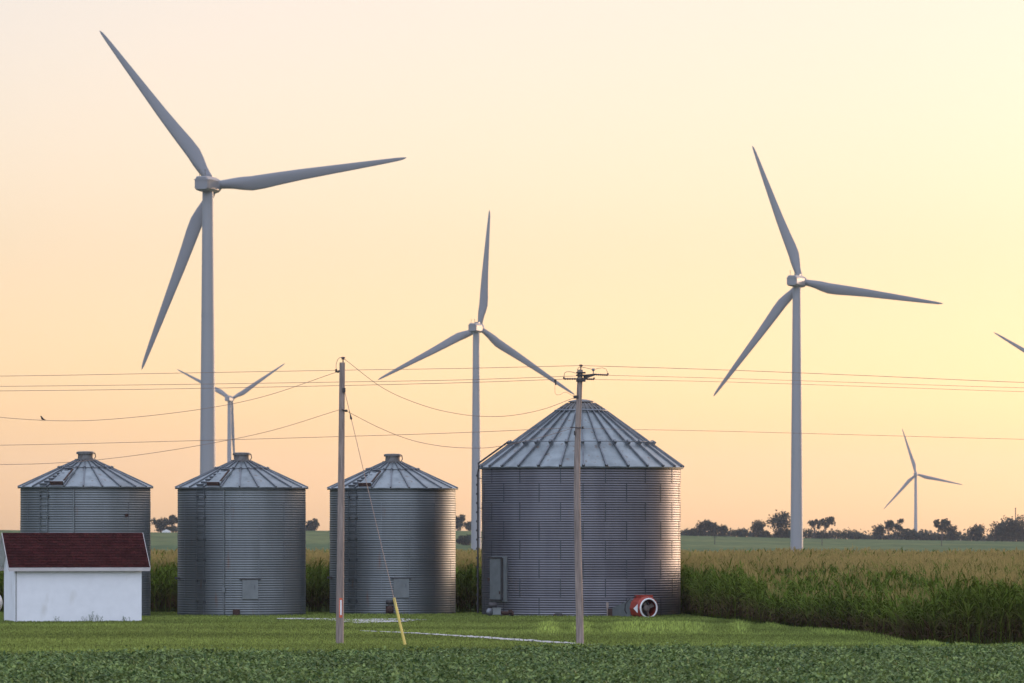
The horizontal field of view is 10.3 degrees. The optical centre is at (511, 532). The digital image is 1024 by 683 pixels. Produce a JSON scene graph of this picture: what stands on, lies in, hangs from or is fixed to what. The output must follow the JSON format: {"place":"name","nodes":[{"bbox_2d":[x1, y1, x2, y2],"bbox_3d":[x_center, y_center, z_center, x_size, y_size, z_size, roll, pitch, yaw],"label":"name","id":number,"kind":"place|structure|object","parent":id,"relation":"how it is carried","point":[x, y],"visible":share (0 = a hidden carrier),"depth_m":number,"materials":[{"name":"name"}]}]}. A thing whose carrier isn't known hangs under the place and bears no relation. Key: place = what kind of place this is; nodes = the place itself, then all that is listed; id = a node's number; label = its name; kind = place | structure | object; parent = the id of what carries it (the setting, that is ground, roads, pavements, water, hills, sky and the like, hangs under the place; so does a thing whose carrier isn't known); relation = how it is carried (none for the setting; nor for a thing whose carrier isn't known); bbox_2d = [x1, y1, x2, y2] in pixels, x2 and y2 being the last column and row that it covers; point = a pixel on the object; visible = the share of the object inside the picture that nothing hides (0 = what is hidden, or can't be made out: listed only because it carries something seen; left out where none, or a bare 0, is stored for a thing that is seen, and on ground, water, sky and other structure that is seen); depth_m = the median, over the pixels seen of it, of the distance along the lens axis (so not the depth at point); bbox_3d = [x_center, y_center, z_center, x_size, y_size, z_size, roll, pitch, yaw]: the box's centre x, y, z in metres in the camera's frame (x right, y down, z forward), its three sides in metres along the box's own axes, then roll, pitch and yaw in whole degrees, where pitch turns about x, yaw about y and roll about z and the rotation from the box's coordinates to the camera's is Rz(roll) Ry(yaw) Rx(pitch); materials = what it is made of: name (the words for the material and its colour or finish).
{"place":"outdoors","nodes":[
{"label":"outdoors","id":0,"kind":"place"},
{"bbox_2d":[0,376,567,386],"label":"overhead wire","id":1,"kind":"object","parent":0,"point":[303,382],"visible":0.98,"depth_m":187.14,"materials":[{"name":"metal"}]},
{"bbox_2d":[361,630,588,644],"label":"gravel path","id":2,"kind":"structure","parent":0,"point":[532,640],"depth_m":192.37,"materials":[{"name":"grey gravel"}]},
{"bbox_2d":[0,530,1023,658],"bbox_3d":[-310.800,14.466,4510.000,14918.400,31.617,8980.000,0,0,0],"label":"ground","id":3,"kind":"structure","parent":0,"point":[320,540],"depth_m":2166.15,"materials":[{"name":"green plant"}]},
{"bbox_2d":[0,533,150,621],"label":"storage shed","id":4,"kind":"structure","parent":3,"relation":"on","point":[64,577],"depth_m":227.53,"materials":[{"name":"white paint"}]},
{"bbox_2d":[18,451,152,615],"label":"grain bin","id":5,"kind":"object","parent":3,"relation":"on","point":[84,495],"visible":0.46,"depth_m":240.36,"materials":[{"name":"metal"}]},
{"bbox_2d":[151,517,169,531],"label":"tree","id":6,"kind":"object","parent":3,"relation":"on","point":[160,522],"visible":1,"depth_m":2478.38,"materials":[{"name":"green plant"}]},
{"bbox_2d":[154,525,176,531],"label":"bush","id":7,"kind":"object","parent":3,"relation":"on","point":[172,529],"visible":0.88,"depth_m":2478.14,"materials":[{"name":"green plant"}]},
{"bbox_2d":[168,514,177,531],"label":"tree","id":8,"kind":"object","parent":3,"relation":"on","point":[173,519],"visible":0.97,"depth_m":2478.64,"materials":[{"name":"green plant"}]},
{"bbox_2d":[177,363,284,461],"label":"wind turbine","id":9,"kind":"object","parent":3,"relation":"on","point":[230,419],"visible":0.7,"depth_m":3562.06,"materials":[{"name":"paint"}]},
{"bbox_2d":[175,452,307,615],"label":"grain bin","id":10,"kind":"object","parent":3,"relation":"on","point":[241,530],"visible":1,"depth_m":243.67,"materials":[{"name":"metal"}]},
{"bbox_2d":[239,578,260,598],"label":"access door","id":11,"kind":"structure","parent":10,"relation":"in","point":[249,586],"depth_m":243.25,"materials":[{"name":"metal"}]},
{"bbox_2d":[100,31,405,474],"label":"wind turbine","id":12,"kind":"object","parent":3,"relation":"on","point":[208,185],"visible":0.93,"depth_m":1170.64,"materials":[{"name":"paint"}]},
{"bbox_2d":[305,525,314,530],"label":"bush","id":13,"kind":"object","parent":3,"relation":"on","point":[308,528],"visible":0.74,"depth_m":2478.74,"materials":[{"name":"green plant"}]},
{"bbox_2d":[305,518,319,530],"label":"tree","id":14,"kind":"object","parent":3,"relation":"on","point":[314,524],"visible":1,"depth_m":2479.01,"materials":[{"name":"green plant"}]},
{"bbox_2d":[335,357,347,643],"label":"utility pole","id":15,"kind":"object","parent":3,"relation":"on","point":[340,558],"visible":0.96,"depth_m":181.91,"materials":[{"name":"brown wood"}]},
{"bbox_2d":[0,372,335,420],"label":"overhead wire","id":16,"kind":"object","parent":15,"relation":"attached to","point":[167,413],"visible":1,"depth_m":181.99,"materials":[{"name":"metal"}]},
{"bbox_2d":[0,409,339,464],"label":"overhead wire","id":17,"kind":"object","parent":15,"relation":"attached to","point":[170,450],"visible":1,"depth_m":181.99,"materials":[{"name":"metal"}]},
{"bbox_2d":[345,393,405,644],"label":"guy wire","id":18,"kind":"object","parent":15,"relation":"attached to","point":[399,621],"visible":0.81,"depth_m":179.77,"materials":[{"name":"metal"}]},
{"bbox_2d":[346,360,572,416],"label":"overhead wire","id":19,"kind":"object","parent":15,"relation":"attached to","point":[457,413],"visible":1,"depth_m":181.99,"materials":[{"name":"metal"}]},
{"bbox_2d":[351,413,571,447],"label":"overhead wire","id":20,"kind":"object","parent":15,"relation":"attached to","point":[461,447],"visible":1,"depth_m":181.99,"materials":[{"name":"metal"}]},
{"bbox_2d":[277,618,422,622],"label":"gravel patch","id":21,"kind":"object","parent":3,"relation":"on","point":[375,620],"visible":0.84,"depth_m":231.47,"materials":[{"name":"grey gravel"}]},
{"bbox_2d":[327,454,457,613],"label":"grain bin","id":22,"kind":"object","parent":3,"relation":"on","point":[414,509],"visible":0.95,"depth_m":247.63,"materials":[{"name":"metal"}]},
{"bbox_2d":[391,577,411,597],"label":"access door","id":23,"kind":"structure","parent":22,"relation":"in","point":[401,586],"depth_m":247.20,"materials":[{"name":"metal"}]},
{"bbox_2d":[455,514,465,530],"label":"tree","id":24,"kind":"object","parent":3,"relation":"on","point":[460,520],"visible":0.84,"depth_m":2479.28,"materials":[{"name":"green plant"}]},
{"bbox_2d":[456,534,470,544],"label":"tree","id":25,"kind":"object","parent":3,"relation":"on","point":[463,540],"visible":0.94,"depth_m":2078.71,"materials":[{"name":"green plant"}]},
{"bbox_2d":[463,521,470,530],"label":"tree","id":26,"kind":"object","parent":3,"relation":"on","point":[467,525],"visible":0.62,"depth_m":2478.96,"materials":[{"name":"green plant"}]},
{"bbox_2d":[378,210,574,549],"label":"wind turbine","id":27,"kind":"object","parent":3,"relation":"on","point":[475,329],"visible":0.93,"depth_m":1967.48,"materials":[{"name":"paint"}]},
{"bbox_2d":[486,602,513,615],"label":"auger motor","id":28,"kind":"object","parent":3,"relation":"on","point":[492,609],"visible":0.98,"depth_m":241.37,"materials":[{"name":"metal"}]},
{"bbox_2d":[0,611,1022,656],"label":"lawn grass","id":29,"kind":"structure","parent":3,"relation":"on","point":[231,632],"depth_m":198.89,"materials":[{"name":"green plant"}]},
{"bbox_2d":[0,640,1023,682],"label":"soybean crop","id":30,"kind":"object","parent":3,"relation":"on","point":[688,663],"visible":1,"depth_m":150.76,"materials":[{"name":"green plant"}]},
{"bbox_2d":[0,544,1023,644],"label":"corn crop","id":31,"kind":"object","parent":3,"relation":"on","point":[935,595],"visible":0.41,"depth_m":222.97,"materials":[{"name":"green plant"}]},
{"bbox_2d":[476,399,683,615],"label":"grain bin","id":32,"kind":"object","parent":3,"relation":"on","point":[630,492],"visible":0.99,"depth_m":242.54,"materials":[{"name":"metal"}]},
{"bbox_2d":[487,557,502,600],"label":"door","id":33,"kind":"structure","parent":32,"relation":"in","point":[496,565],"depth_m":243.55,"materials":[{"name":"metal"}]},
{"bbox_2d":[563,364,608,643],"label":"utility pole","id":34,"kind":"object","parent":3,"relation":"on","point":[581,375],"visible":0.94,"depth_m":181.91,"materials":[{"name":"brown wood"}]},
{"bbox_2d":[21,379,560,390],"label":"overhead wire","id":35,"kind":"object","parent":34,"relation":"attached to","point":[284,386],"visible":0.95,"depth_m":187.28,"materials":[{"name":"metal"}]},
{"bbox_2d":[26,428,558,444],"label":"overhead wire","id":36,"kind":"object","parent":34,"relation":"hanging from","point":[281,438],"visible":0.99,"depth_m":187.42,"materials":[{"name":"metal"}]},
{"bbox_2d":[27,365,578,375],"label":"overhead wire","id":37,"kind":"object","parent":34,"relation":"attached to","point":[279,371],"visible":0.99,"depth_m":187.44,"materials":[{"name":"metal"}]},
{"bbox_2d":[584,428,998,438],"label":"overhead wire","id":38,"kind":"object","parent":34,"relation":"attached to","point":[802,433],"visible":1,"depth_m":182.00,"materials":[{"name":"metal"}]},
{"bbox_2d":[582,365,1023,382],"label":"overhead wire","id":39,"kind":"object","parent":34,"relation":"attached to","point":[809,373],"visible":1,"depth_m":182.00,"materials":[{"name":"metal"}]},
{"bbox_2d":[594,379,1023,391],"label":"overhead wire","id":40,"kind":"object","parent":34,"relation":"attached to","point":[808,384],"visible":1,"depth_m":182.00,"materials":[{"name":"metal"}]},
{"bbox_2d":[609,375,1018,387],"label":"overhead wire","id":41,"kind":"object","parent":34,"relation":"attached to","point":[819,381],"visible":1,"depth_m":182.00,"materials":[{"name":"metal"}]},
{"bbox_2d":[606,602,611,615],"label":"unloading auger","id":42,"kind":"object","parent":3,"relation":"on","point":[609,612],"visible":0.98,"depth_m":240.84,"materials":[{"name":"metal"}]},
{"bbox_2d":[612,595,657,616],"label":"aeration fan","id":43,"kind":"object","parent":3,"relation":"on","point":[638,605],"visible":0.93,"depth_m":239.28},
{"bbox_2d":[686,527,698,535],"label":"bush","id":44,"kind":"object","parent":3,"relation":"on","point":[691,532],"visible":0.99,"depth_m":2478.24,"materials":[{"name":"green plant"}]},
{"bbox_2d":[695,519,709,535],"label":"tree","id":45,"kind":"object","parent":3,"relation":"on","point":[702,528],"visible":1,"depth_m":2478.03,"materials":[{"name":"green plant"}]},
{"bbox_2d":[707,522,717,535],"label":"tree","id":46,"kind":"object","parent":3,"relation":"on","point":[712,528],"visible":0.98,"depth_m":2479.20,"materials":[{"name":"green plant"}]},
{"bbox_2d":[717,524,728,536],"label":"tree","id":47,"kind":"object","parent":3,"relation":"on","point":[723,530],"visible":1,"depth_m":2479.04,"materials":[{"name":"green plant"}]},
{"bbox_2d":[736,528,747,536],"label":"bush","id":48,"kind":"object","parent":3,"relation":"on","point":[742,532],"visible":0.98,"depth_m":2478.91,"materials":[{"name":"green plant"}]},
{"bbox_2d":[750,519,765,536],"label":"tree","id":49,"kind":"object","parent":3,"relation":"on","point":[757,527],"visible":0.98,"depth_m":2479.12,"materials":[{"name":"green plant"}]},
{"bbox_2d":[760,530,771,537],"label":"bush","id":50,"kind":"object","parent":3,"relation":"on","point":[766,534],"visible":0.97,"depth_m":2478.94,"materials":[{"name":"green plant"}]},
{"bbox_2d":[766,509,790,537],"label":"tree","id":51,"kind":"object","parent":3,"relation":"on","point":[781,521],"visible":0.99,"depth_m":2478.78,"materials":[{"name":"green plant"}]},
{"bbox_2d":[773,529,789,537],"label":"bush","id":52,"kind":"object","parent":3,"relation":"on","point":[787,533],"visible":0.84,"depth_m":2479.52,"materials":[{"name":"green plant"}]},
{"bbox_2d":[807,519,820,538],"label":"tree","id":53,"kind":"object","parent":3,"relation":"on","point":[814,523],"visible":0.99,"depth_m":2480.14,"materials":[{"name":"green plant"}]},
{"bbox_2d":[815,531,826,538],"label":"bush","id":54,"kind":"object","parent":3,"relation":"on","point":[820,535],"visible":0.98,"depth_m":2479.10,"materials":[{"name":"green plant"}]},
{"bbox_2d":[713,146,942,551],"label":"wind turbine","id":55,"kind":"object","parent":3,"relation":"on","point":[797,281],"visible":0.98,"depth_m":1581.96,"materials":[{"name":"paint"}]},
{"bbox_2d":[820,516,835,538],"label":"tree","id":56,"kind":"object","parent":3,"relation":"on","point":[826,522],"visible":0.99,"depth_m":2480.34,"materials":[{"name":"green plant"}]},
{"bbox_2d":[680,527,1023,541],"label":"hedgerow","id":57,"kind":"object","parent":3,"relation":"on","point":[733,532],"visible":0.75,"depth_m":2495.63,"materials":[{"name":"green plant"}]},
{"bbox_2d":[839,531,864,538],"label":"bush","id":58,"kind":"object","parent":3,"relation":"on","point":[853,535],"visible":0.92,"depth_m":2478.94,"materials":[{"name":"green plant"}]},
{"bbox_2d":[871,524,884,539],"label":"tree","id":59,"kind":"object","parent":3,"relation":"on","point":[879,531],"visible":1,"depth_m":2479.22,"materials":[{"name":"green plant"}]},
{"bbox_2d":[884,520,892,539],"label":"tree","id":60,"kind":"object","parent":3,"relation":"on","point":[887,525],"visible":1,"depth_m":2479.79,"materials":[{"name":"green plant"}]},
{"bbox_2d":[887,518,903,539],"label":"tree","id":61,"kind":"object","parent":3,"relation":"on","point":[897,526],"visible":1,"depth_m":2479.32,"materials":[{"name":"green plant"}]},
{"bbox_2d":[899,528,918,539],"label":"bush","id":62,"kind":"object","parent":3,"relation":"on","point":[911,534],"visible":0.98,"depth_m":2479.04,"materials":[{"name":"green plant"}]},
{"bbox_2d":[884,429,961,531],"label":"wind turbine","id":63,"kind":"object","parent":3,"relation":"on","point":[909,480],"visible":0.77,"depth_m":4876.31,"materials":[{"name":"paint"}]},
{"bbox_2d":[917,533,938,539],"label":"bush","id":64,"kind":"object","parent":3,"relation":"on","point":[922,536],"visible":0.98,"depth_m":2478.22,"materials":[{"name":"green plant"}]},
{"bbox_2d":[933,518,950,540],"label":"tree","id":65,"kind":"object","parent":3,"relation":"on","point":[944,522],"visible":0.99,"depth_m":2479.41,"materials":[{"name":"green plant"}]},
{"bbox_2d":[941,525,959,540],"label":"tree","id":66,"kind":"object","parent":3,"relation":"on","point":[951,532],"visible":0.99,"depth_m":2478.94,"materials":[{"name":"green plant"}]},
{"bbox_2d":[967,523,986,540],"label":"tree","id":67,"kind":"object","parent":3,"relation":"on","point":[977,531],"visible":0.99,"depth_m":2478.15,"materials":[{"name":"green plant"}]},
{"bbox_2d":[987,521,1006,540],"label":"tree","id":68,"kind":"object","parent":3,"relation":"on","point":[999,530],"visible":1,"depth_m":2478.69,"materials":[{"name":"green plant"}]},
{"bbox_2d":[1000,515,1016,541],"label":"tree","id":69,"kind":"object","parent":3,"relation":"on","point":[1008,522],"visible":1,"depth_m":2478.02,"materials":[{"name":"green plant"}]},
{"bbox_2d":[994,332,1023,351],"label":"wind turbine","id":70,"kind":"object","parent":3,"relation":"on","point":[1017,346],"visible":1,"depth_m":2655.08,"materials":[{"name":"paint"}]},
{"bbox_2d":[1010,514,1023,541],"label":"tree","id":71,"kind":"object","parent":3,"relation":"on","point":[1019,527],"visible":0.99,"depth_m":2477.37,"materials":[{"name":"green plant"}]},
{"bbox_2d":[0,0,1023,540],"label":"sky","id":72,"kind":"structure","parent":0,"point":[607,145],"materials":[{"name":"orange"}]}
]}

